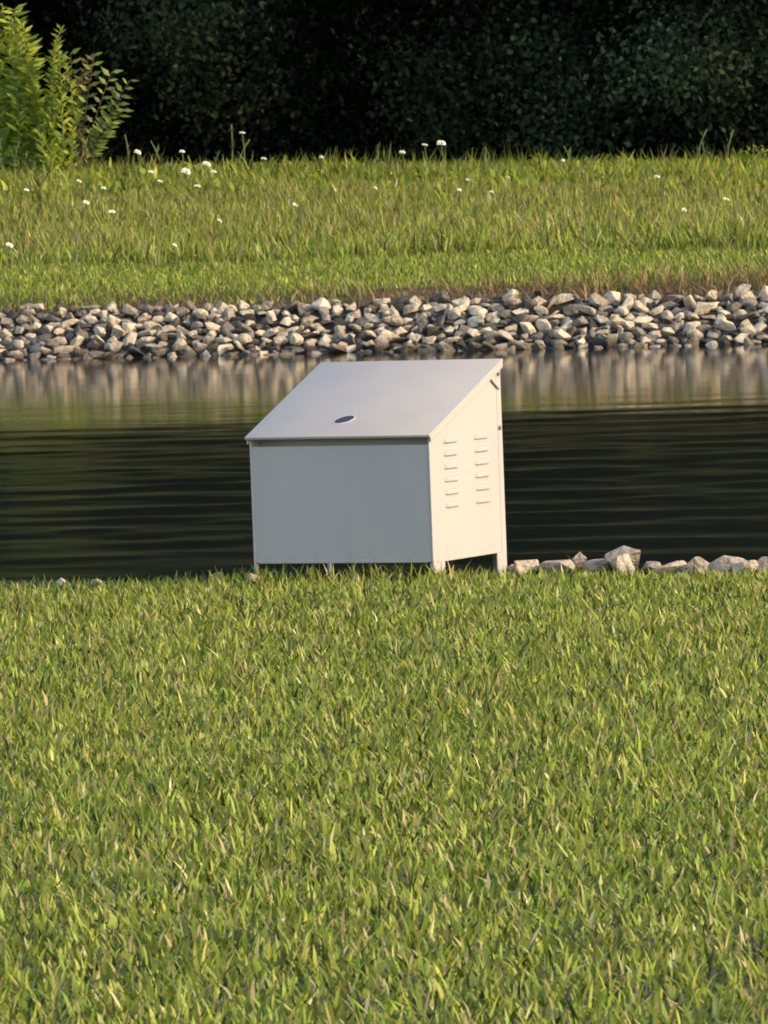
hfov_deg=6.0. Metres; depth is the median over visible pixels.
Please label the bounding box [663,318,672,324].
riprap rock
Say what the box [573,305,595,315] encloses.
riprap rock
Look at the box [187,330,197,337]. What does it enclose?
riprap rock
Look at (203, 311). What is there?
riprap rock
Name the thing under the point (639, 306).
riprap rock
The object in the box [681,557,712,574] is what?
shore stone
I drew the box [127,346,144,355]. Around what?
riprap rock
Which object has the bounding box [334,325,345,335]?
riprap rock
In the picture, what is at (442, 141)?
wildflower
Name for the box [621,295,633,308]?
riprap rock
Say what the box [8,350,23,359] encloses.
riprap rock
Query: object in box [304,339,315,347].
riprap rock
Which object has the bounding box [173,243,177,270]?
wildflower
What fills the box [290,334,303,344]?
riprap rock
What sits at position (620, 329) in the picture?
riprap rock
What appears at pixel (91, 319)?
riprap rock
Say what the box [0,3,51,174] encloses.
tall shrub
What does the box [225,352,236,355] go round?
riprap rock
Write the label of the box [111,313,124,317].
riprap rock
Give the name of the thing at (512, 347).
riprap rock
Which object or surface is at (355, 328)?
riprap rock
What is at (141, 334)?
riprap rock
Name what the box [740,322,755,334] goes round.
riprap rock
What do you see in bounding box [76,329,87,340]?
riprap rock
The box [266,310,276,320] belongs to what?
riprap rock
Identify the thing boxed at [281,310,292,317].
riprap rock
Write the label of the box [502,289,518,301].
riprap rock
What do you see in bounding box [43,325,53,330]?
riprap rock
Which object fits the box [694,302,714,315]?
riprap rock
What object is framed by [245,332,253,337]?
riprap rock
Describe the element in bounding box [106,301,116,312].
riprap rock
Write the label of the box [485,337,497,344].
riprap rock
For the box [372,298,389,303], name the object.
riprap rock
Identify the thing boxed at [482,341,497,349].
riprap rock
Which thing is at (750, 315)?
riprap rock
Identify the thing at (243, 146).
wildflower
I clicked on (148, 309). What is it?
riprap rock
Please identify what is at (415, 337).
riprap rock
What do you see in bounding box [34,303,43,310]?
riprap rock
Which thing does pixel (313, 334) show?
riprap rock
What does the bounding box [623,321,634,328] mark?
riprap rock
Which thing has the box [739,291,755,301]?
riprap rock
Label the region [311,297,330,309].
riprap rock
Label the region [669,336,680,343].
riprap rock
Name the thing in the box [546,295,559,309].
riprap rock
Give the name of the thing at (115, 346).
riprap rock
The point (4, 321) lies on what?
riprap rock
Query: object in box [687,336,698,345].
riprap rock
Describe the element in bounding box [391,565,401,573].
shore stone
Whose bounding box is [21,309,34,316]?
riprap rock
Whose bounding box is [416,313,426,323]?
riprap rock
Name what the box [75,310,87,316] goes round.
riprap rock
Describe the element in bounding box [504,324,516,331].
riprap rock
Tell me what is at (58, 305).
riprap rock
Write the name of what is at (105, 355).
riprap rock
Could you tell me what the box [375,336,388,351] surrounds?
riprap rock
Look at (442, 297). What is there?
riprap rock
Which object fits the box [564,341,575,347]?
riprap rock
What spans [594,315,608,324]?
riprap rock
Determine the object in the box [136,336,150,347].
riprap rock
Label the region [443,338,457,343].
riprap rock
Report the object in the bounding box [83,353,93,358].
riprap rock
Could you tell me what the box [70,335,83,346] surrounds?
riprap rock
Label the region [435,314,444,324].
riprap rock
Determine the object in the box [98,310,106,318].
riprap rock
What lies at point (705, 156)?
grass stalk
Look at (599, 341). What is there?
riprap rock
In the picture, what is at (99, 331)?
riprap rock
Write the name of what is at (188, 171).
wildflower
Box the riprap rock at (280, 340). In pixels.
[273,336,287,345]
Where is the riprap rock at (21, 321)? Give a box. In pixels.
[16,319,26,324]
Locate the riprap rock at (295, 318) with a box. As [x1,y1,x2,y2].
[291,315,298,321]
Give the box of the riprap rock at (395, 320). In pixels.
[390,315,403,325]
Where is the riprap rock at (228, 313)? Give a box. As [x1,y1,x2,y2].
[223,308,235,320]
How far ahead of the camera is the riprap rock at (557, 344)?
64.85 m
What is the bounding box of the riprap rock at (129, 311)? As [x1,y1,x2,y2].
[122,305,141,316]
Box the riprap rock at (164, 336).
[157,332,168,340]
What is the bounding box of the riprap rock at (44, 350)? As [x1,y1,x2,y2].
[39,344,52,354]
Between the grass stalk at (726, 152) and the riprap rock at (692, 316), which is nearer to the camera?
the riprap rock at (692, 316)
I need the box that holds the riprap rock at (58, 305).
[54,302,65,310]
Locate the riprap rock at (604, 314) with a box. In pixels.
[594,311,609,320]
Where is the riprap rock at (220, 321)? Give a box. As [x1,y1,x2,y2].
[215,318,224,324]
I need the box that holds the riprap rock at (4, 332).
[0,328,12,339]
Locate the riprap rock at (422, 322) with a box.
[416,317,427,328]
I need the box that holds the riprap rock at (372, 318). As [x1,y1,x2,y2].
[364,313,380,322]
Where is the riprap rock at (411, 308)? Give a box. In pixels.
[403,303,419,314]
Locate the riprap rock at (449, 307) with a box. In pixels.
[444,304,453,314]
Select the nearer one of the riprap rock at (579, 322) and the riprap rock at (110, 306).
the riprap rock at (579, 322)
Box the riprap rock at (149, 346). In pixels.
[144,343,162,349]
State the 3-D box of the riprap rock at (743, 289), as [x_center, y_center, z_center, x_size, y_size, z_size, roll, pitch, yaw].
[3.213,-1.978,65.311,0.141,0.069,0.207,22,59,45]
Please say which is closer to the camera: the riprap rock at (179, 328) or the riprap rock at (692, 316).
the riprap rock at (692, 316)
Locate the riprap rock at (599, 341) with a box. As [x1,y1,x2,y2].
[591,336,608,347]
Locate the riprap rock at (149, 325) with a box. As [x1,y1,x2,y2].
[142,321,161,328]
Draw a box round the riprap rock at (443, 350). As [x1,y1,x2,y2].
[441,348,456,351]
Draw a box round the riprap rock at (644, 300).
[632,296,653,309]
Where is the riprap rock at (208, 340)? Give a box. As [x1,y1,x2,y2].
[202,336,214,345]
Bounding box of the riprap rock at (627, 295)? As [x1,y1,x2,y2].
[624,293,636,299]
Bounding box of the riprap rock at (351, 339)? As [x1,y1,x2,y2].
[347,333,356,345]
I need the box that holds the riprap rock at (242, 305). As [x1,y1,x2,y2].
[239,300,249,309]
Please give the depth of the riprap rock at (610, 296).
65.79 m
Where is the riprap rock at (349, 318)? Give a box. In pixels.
[345,315,353,321]
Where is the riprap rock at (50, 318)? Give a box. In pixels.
[47,315,61,321]
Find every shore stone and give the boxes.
[244,573,259,582]
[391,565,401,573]
[507,564,513,573]
[513,559,538,576]
[532,566,538,571]
[538,555,574,575]
[572,552,586,568]
[581,558,609,572]
[604,546,640,571]
[609,554,634,574]
[642,561,660,571]
[651,560,686,574]
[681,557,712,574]
[708,555,746,572]
[732,560,757,574]
[757,557,767,573]
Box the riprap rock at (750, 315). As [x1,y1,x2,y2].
[740,311,756,320]
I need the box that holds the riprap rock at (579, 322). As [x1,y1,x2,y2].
[572,317,587,327]
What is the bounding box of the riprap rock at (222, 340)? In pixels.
[215,337,231,344]
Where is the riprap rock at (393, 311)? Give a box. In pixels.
[389,305,399,315]
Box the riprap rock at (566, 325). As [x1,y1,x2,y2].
[561,320,571,330]
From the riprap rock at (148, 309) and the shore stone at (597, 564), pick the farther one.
the riprap rock at (148, 309)
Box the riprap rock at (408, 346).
[399,341,415,351]
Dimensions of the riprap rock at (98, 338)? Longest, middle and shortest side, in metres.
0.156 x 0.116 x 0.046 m
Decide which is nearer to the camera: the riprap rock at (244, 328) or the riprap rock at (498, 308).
the riprap rock at (498, 308)
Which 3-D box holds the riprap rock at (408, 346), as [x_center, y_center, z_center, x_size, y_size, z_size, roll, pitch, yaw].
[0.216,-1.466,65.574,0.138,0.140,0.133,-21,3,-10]
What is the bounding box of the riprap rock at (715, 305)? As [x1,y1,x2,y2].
[708,302,718,309]
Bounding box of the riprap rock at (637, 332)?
[632,326,646,338]
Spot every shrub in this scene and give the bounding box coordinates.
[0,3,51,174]
[0,139,36,179]
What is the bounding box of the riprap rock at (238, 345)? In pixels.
[233,341,244,350]
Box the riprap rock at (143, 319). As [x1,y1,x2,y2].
[137,315,150,323]
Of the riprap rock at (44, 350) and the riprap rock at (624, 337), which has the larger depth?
the riprap rock at (44, 350)
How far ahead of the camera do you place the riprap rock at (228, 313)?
67.38 m
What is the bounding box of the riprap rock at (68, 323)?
[58,319,78,328]
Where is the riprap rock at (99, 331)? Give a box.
[93,326,105,336]
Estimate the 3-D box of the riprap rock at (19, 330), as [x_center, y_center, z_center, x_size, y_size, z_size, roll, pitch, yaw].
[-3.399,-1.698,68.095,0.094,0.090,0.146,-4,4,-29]
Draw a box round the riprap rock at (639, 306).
[633,300,648,312]
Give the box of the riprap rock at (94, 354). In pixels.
[88,351,104,357]
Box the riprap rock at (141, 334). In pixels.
[137,330,155,337]
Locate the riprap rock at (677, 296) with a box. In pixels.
[668,295,684,297]
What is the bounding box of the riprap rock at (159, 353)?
[153,348,165,356]
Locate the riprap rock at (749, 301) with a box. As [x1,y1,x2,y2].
[740,297,757,307]
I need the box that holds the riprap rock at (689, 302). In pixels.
[683,295,695,308]
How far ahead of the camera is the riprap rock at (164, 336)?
67.08 m
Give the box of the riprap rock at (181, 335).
[177,331,185,338]
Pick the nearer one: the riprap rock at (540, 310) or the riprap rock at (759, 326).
the riprap rock at (759, 326)
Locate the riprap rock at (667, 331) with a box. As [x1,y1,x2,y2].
[661,327,674,337]
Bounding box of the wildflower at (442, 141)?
[437,140,445,165]
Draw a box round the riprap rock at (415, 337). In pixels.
[409,334,420,341]
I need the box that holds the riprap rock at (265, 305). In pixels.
[258,300,274,310]
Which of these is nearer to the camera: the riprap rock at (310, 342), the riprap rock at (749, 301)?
the riprap rock at (749, 301)
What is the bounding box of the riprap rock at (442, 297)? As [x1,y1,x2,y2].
[436,291,449,301]
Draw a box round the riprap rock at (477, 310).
[470,306,487,316]
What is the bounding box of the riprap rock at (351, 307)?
[346,302,355,311]
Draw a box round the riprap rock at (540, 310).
[534,305,548,315]
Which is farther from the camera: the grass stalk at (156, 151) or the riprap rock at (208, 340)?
the grass stalk at (156, 151)
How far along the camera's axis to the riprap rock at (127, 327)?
67.51 m
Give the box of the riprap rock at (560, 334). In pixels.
[554,329,570,340]
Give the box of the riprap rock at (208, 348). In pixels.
[201,345,214,351]
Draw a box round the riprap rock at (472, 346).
[467,341,478,350]
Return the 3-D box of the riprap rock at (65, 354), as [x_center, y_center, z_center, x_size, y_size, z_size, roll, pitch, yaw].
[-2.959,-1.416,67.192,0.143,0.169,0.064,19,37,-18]
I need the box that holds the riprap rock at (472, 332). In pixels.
[467,328,479,336]
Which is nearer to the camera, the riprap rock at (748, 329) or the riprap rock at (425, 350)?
the riprap rock at (748, 329)
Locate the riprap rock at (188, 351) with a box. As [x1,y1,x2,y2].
[181,346,195,356]
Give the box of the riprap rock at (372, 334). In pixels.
[364,330,376,337]
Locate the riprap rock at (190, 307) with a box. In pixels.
[186,300,196,311]
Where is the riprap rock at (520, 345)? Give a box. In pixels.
[507,340,531,349]
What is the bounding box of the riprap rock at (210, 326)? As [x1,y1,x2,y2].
[205,322,219,330]
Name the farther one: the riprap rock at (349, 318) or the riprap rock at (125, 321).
the riprap rock at (125, 321)
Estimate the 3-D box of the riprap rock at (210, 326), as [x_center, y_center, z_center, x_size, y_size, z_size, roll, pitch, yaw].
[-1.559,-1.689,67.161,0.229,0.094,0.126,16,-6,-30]
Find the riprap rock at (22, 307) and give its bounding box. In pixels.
[19,303,36,312]
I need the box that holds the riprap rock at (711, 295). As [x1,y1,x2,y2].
[706,290,716,301]
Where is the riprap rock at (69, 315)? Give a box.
[65,312,74,318]
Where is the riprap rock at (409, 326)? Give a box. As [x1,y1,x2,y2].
[402,324,414,329]
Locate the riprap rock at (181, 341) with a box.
[171,338,187,348]
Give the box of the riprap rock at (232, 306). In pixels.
[226,304,237,311]
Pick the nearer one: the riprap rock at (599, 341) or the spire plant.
the riprap rock at (599, 341)
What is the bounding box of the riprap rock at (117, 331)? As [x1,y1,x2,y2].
[111,325,125,336]
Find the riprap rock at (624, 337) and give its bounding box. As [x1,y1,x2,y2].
[618,332,633,343]
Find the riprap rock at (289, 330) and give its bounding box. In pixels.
[285,326,297,333]
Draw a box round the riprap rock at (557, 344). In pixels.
[551,340,563,348]
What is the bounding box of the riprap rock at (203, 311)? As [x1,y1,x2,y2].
[192,308,207,315]
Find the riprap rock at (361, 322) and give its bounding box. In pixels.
[353,317,369,327]
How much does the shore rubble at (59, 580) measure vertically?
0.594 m
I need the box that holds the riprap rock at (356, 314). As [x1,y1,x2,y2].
[347,309,360,318]
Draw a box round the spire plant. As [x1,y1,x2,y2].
[25,24,82,173]
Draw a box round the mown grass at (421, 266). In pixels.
[0,244,767,313]
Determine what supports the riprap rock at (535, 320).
on the ground at (372, 349)
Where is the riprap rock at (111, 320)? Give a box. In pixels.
[105,315,120,326]
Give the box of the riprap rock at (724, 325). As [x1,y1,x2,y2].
[717,319,735,330]
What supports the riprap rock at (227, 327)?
on the ground at (372, 349)
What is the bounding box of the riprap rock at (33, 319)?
[28,315,40,323]
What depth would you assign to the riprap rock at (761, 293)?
65.13 m
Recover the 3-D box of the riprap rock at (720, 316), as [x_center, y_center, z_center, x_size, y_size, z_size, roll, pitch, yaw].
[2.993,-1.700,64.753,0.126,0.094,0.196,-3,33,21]
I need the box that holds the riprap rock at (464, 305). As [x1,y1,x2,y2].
[458,301,468,310]
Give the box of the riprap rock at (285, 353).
[278,351,292,354]
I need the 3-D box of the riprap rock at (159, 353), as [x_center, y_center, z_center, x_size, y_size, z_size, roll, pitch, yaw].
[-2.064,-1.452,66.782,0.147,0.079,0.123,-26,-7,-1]
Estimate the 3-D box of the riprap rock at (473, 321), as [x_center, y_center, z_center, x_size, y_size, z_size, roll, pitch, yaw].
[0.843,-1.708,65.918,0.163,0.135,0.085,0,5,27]
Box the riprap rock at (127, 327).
[122,323,137,333]
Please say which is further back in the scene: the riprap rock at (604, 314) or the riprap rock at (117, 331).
the riprap rock at (117, 331)
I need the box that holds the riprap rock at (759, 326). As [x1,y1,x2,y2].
[753,321,766,331]
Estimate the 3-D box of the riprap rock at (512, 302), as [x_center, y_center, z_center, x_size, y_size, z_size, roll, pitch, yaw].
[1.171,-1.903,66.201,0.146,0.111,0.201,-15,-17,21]
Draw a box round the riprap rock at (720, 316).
[714,313,725,324]
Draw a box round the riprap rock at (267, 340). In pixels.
[261,337,271,343]
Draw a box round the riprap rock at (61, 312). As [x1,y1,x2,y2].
[56,307,66,317]
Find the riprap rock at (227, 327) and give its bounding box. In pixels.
[219,321,234,334]
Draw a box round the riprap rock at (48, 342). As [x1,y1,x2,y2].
[44,338,58,346]
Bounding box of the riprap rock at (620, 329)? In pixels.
[617,325,623,333]
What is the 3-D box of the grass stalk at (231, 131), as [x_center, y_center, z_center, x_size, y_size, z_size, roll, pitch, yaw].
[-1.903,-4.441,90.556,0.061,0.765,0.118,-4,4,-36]
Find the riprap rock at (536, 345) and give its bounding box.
[531,342,544,348]
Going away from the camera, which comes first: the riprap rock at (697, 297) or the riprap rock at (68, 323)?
the riprap rock at (697, 297)
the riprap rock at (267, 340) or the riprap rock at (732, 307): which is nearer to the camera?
the riprap rock at (732, 307)
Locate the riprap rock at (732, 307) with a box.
[727,302,742,312]
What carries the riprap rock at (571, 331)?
on the ground at (372, 349)
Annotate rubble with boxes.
[0,290,767,360]
[53,572,681,586]
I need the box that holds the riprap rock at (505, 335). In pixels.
[497,330,513,340]
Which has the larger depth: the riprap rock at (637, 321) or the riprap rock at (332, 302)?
the riprap rock at (332, 302)
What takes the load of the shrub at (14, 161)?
on the ground at (372, 349)
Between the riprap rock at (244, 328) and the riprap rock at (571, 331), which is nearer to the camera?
the riprap rock at (571, 331)
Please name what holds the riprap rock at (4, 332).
on the ground at (372, 349)
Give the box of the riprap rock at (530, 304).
[524,299,537,311]
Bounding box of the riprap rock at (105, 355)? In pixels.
[97,352,110,358]
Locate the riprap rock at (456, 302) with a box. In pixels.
[451,297,469,306]
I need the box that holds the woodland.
[0,0,767,168]
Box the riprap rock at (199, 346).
[193,341,206,351]
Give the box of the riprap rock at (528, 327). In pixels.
[520,322,535,333]
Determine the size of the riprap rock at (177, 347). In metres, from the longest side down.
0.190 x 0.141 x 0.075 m
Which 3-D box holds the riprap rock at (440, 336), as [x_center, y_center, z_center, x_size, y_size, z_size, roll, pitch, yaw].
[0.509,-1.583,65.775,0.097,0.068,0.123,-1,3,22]
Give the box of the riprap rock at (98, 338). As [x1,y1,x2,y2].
[94,335,104,343]
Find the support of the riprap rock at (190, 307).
on the ground at (372, 349)
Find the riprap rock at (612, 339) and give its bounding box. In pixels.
[607,334,617,346]
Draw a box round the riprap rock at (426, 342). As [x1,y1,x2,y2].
[423,341,434,344]
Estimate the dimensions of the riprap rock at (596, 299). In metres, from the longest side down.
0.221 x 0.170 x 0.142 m
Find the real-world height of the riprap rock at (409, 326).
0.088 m
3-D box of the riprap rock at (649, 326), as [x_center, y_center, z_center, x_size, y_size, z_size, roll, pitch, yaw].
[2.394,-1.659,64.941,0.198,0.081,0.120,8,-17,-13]
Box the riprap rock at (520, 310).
[512,308,528,313]
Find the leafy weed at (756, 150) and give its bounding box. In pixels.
[736,145,767,165]
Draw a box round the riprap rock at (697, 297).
[694,294,706,301]
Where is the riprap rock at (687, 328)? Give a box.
[683,324,696,333]
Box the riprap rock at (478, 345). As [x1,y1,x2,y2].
[469,342,482,348]
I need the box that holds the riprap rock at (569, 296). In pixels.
[549,293,573,304]
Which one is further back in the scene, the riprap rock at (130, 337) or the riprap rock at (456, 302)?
the riprap rock at (130, 337)
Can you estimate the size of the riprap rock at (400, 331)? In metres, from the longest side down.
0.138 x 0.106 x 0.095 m
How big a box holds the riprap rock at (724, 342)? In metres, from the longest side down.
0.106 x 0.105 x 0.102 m
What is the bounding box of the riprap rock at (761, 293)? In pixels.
[758,286,767,297]
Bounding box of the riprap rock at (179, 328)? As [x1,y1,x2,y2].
[175,325,188,334]
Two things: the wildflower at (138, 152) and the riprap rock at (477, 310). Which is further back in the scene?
the wildflower at (138, 152)
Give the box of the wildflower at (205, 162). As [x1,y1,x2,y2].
[202,161,210,185]
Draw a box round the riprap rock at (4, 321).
[0,317,13,325]
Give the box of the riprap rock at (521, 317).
[515,313,530,325]
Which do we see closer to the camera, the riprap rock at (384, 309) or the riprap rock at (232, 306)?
the riprap rock at (384, 309)
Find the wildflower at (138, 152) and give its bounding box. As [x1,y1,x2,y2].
[134,150,140,170]
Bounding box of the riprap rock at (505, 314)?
[497,310,514,319]
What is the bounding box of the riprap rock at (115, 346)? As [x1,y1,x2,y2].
[108,341,122,352]
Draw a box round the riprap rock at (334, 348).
[328,343,347,352]
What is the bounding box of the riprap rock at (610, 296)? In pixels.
[604,291,620,303]
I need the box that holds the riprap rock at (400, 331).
[392,327,406,335]
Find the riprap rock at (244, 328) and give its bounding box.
[239,323,253,332]
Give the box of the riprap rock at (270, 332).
[262,328,278,337]
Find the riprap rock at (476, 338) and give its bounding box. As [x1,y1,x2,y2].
[465,335,479,344]
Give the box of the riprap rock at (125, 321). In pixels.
[121,319,136,323]
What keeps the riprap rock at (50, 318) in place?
on the ground at (372, 349)
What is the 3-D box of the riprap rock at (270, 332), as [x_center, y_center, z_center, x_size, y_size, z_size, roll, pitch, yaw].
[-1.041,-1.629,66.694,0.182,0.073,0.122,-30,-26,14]
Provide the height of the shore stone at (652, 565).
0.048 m
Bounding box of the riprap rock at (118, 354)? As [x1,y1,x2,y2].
[112,351,127,357]
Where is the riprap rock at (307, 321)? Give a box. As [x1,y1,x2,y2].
[300,317,314,326]
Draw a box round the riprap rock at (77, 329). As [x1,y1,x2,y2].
[74,325,80,332]
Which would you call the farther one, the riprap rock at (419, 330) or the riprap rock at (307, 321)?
the riprap rock at (307, 321)
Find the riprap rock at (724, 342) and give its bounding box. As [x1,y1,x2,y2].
[719,339,729,344]
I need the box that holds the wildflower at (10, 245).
[6,242,12,267]
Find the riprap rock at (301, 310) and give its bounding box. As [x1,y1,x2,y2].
[297,303,306,317]
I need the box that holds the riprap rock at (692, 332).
[686,327,703,339]
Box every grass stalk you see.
[124,134,130,175]
[151,141,161,169]
[212,151,219,168]
[229,124,234,167]
[236,138,249,165]
[375,142,379,164]
[563,145,572,164]
[693,130,706,158]
[699,139,708,158]
[725,129,733,161]
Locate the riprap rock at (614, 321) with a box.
[605,315,625,327]
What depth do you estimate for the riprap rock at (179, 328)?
67.19 m
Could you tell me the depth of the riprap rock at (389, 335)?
65.94 m
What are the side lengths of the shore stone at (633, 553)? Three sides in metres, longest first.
0.133 x 0.124 x 0.090 m
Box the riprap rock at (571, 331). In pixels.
[567,326,575,335]
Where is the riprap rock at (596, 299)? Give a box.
[589,292,610,306]
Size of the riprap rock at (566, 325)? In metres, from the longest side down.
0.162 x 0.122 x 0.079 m
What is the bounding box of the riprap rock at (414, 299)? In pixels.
[409,295,420,306]
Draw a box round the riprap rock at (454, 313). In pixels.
[448,307,460,319]
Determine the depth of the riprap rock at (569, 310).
65.71 m
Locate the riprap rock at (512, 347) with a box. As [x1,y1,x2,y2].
[506,345,515,349]
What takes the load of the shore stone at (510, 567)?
on the ground at (372, 349)
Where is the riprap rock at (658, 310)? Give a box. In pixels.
[649,305,664,315]
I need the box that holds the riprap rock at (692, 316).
[688,313,699,320]
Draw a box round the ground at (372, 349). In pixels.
[0,243,767,1023]
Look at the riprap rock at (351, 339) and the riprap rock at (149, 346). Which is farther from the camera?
the riprap rock at (149, 346)
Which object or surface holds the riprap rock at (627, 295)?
on the ground at (372, 349)
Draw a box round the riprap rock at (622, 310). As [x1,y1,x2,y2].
[614,306,628,315]
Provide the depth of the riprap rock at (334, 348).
65.89 m
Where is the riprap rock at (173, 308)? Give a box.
[166,304,178,312]
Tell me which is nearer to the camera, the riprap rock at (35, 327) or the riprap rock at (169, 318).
the riprap rock at (169, 318)
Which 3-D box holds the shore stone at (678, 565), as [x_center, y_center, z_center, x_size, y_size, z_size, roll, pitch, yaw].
[0.987,0.192,25.175,0.122,0.045,0.100,-5,4,-45]
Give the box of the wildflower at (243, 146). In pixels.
[239,132,244,168]
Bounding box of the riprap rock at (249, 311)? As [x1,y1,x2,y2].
[239,309,255,315]
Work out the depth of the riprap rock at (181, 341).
66.88 m
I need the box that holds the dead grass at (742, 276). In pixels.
[1,253,767,326]
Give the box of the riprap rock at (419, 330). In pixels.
[415,326,422,334]
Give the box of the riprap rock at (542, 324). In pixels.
[535,318,550,329]
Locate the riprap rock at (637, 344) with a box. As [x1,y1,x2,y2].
[631,342,644,346]
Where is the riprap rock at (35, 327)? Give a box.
[29,322,40,332]
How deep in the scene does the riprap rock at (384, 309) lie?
66.65 m
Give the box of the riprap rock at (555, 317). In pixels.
[545,314,564,320]
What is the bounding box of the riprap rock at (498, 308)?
[492,306,503,311]
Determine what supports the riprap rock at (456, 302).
on the ground at (372, 349)
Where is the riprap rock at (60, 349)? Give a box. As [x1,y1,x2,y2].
[52,343,73,353]
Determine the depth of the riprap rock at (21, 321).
68.27 m
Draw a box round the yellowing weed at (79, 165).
[69,131,90,176]
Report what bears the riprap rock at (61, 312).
on the ground at (372, 349)
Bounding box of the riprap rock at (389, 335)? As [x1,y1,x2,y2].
[374,329,398,342]
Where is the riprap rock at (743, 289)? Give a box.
[734,284,750,299]
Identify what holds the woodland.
on the ground at (372, 349)
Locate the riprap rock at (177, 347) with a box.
[171,343,184,352]
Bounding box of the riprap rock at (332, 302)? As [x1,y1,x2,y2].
[327,299,340,305]
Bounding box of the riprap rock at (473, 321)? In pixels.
[468,316,483,327]
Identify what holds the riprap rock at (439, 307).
on the ground at (372, 349)
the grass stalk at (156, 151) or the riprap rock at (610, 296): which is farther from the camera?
the grass stalk at (156, 151)
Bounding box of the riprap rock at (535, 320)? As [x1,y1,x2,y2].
[532,316,547,322]
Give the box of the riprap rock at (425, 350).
[417,349,431,351]
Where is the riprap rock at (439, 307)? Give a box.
[430,304,446,311]
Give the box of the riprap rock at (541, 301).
[534,296,547,305]
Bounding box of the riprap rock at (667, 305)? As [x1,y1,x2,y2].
[658,301,679,308]
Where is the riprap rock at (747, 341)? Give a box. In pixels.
[743,337,753,344]
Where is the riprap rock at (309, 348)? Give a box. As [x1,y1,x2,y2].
[304,343,318,352]
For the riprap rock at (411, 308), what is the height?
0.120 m
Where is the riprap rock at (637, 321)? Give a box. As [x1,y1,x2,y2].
[632,316,653,326]
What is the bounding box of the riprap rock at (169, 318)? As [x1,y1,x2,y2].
[164,314,177,322]
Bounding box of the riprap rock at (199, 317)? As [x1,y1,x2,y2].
[194,313,206,320]
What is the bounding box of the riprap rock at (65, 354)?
[57,351,70,358]
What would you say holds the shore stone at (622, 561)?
on the ground at (372, 349)
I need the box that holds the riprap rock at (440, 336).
[436,333,445,339]
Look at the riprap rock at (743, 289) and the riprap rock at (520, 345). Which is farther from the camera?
the riprap rock at (743, 289)
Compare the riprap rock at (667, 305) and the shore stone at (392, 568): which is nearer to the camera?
the shore stone at (392, 568)
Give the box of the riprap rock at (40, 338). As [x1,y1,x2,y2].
[34,333,51,341]
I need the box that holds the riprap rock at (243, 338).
[234,333,252,345]
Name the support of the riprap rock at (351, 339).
on the ground at (372, 349)
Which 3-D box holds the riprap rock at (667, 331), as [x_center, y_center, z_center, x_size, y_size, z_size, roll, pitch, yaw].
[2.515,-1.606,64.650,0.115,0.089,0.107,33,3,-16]
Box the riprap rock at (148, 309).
[142,305,152,314]
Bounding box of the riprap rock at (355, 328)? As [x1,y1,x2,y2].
[349,324,361,331]
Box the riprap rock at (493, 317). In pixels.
[486,312,500,323]
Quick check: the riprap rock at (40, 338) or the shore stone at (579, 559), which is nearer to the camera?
the shore stone at (579, 559)
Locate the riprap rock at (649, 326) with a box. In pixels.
[642,322,659,329]
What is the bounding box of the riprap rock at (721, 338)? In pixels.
[717,335,726,341]
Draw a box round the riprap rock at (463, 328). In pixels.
[459,324,469,332]
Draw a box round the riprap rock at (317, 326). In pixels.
[310,323,323,330]
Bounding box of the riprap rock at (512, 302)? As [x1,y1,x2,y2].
[503,297,521,306]
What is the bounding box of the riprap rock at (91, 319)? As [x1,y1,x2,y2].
[85,316,97,323]
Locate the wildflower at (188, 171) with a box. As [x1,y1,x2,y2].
[181,168,189,187]
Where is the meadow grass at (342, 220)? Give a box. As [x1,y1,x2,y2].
[0,138,767,265]
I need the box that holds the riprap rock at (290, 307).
[282,301,298,314]
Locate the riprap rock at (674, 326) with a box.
[668,321,679,331]
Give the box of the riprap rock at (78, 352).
[73,347,87,356]
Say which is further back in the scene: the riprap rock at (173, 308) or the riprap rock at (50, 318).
the riprap rock at (50, 318)
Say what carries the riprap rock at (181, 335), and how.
on the ground at (372, 349)
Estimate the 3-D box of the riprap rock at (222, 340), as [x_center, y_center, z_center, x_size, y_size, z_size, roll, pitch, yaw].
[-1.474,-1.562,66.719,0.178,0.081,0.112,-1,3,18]
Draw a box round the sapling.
[60,48,138,168]
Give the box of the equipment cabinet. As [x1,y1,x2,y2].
[245,359,506,582]
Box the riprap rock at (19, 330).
[14,326,23,334]
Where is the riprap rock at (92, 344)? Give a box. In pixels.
[87,340,99,349]
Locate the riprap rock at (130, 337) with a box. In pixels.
[122,332,136,345]
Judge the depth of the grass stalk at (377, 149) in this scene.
89.67 m
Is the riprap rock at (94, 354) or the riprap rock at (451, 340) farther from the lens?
the riprap rock at (94, 354)
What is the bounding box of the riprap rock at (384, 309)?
[379,306,389,314]
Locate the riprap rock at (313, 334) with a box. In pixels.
[306,331,318,337]
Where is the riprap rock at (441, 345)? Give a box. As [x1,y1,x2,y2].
[437,341,455,350]
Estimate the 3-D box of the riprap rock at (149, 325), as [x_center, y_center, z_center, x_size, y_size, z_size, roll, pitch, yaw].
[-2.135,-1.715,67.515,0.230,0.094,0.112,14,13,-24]
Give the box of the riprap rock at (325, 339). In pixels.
[318,334,332,344]
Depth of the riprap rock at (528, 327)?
65.43 m
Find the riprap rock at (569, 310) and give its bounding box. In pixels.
[563,304,578,315]
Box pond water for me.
[0,344,767,585]
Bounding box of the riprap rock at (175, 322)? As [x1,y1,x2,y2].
[169,317,179,327]
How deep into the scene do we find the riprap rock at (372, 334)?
66.09 m
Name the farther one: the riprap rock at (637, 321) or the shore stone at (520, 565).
the riprap rock at (637, 321)
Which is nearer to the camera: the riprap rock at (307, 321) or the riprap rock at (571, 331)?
the riprap rock at (571, 331)
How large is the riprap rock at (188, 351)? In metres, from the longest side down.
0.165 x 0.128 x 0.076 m
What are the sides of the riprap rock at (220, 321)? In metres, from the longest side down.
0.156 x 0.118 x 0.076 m

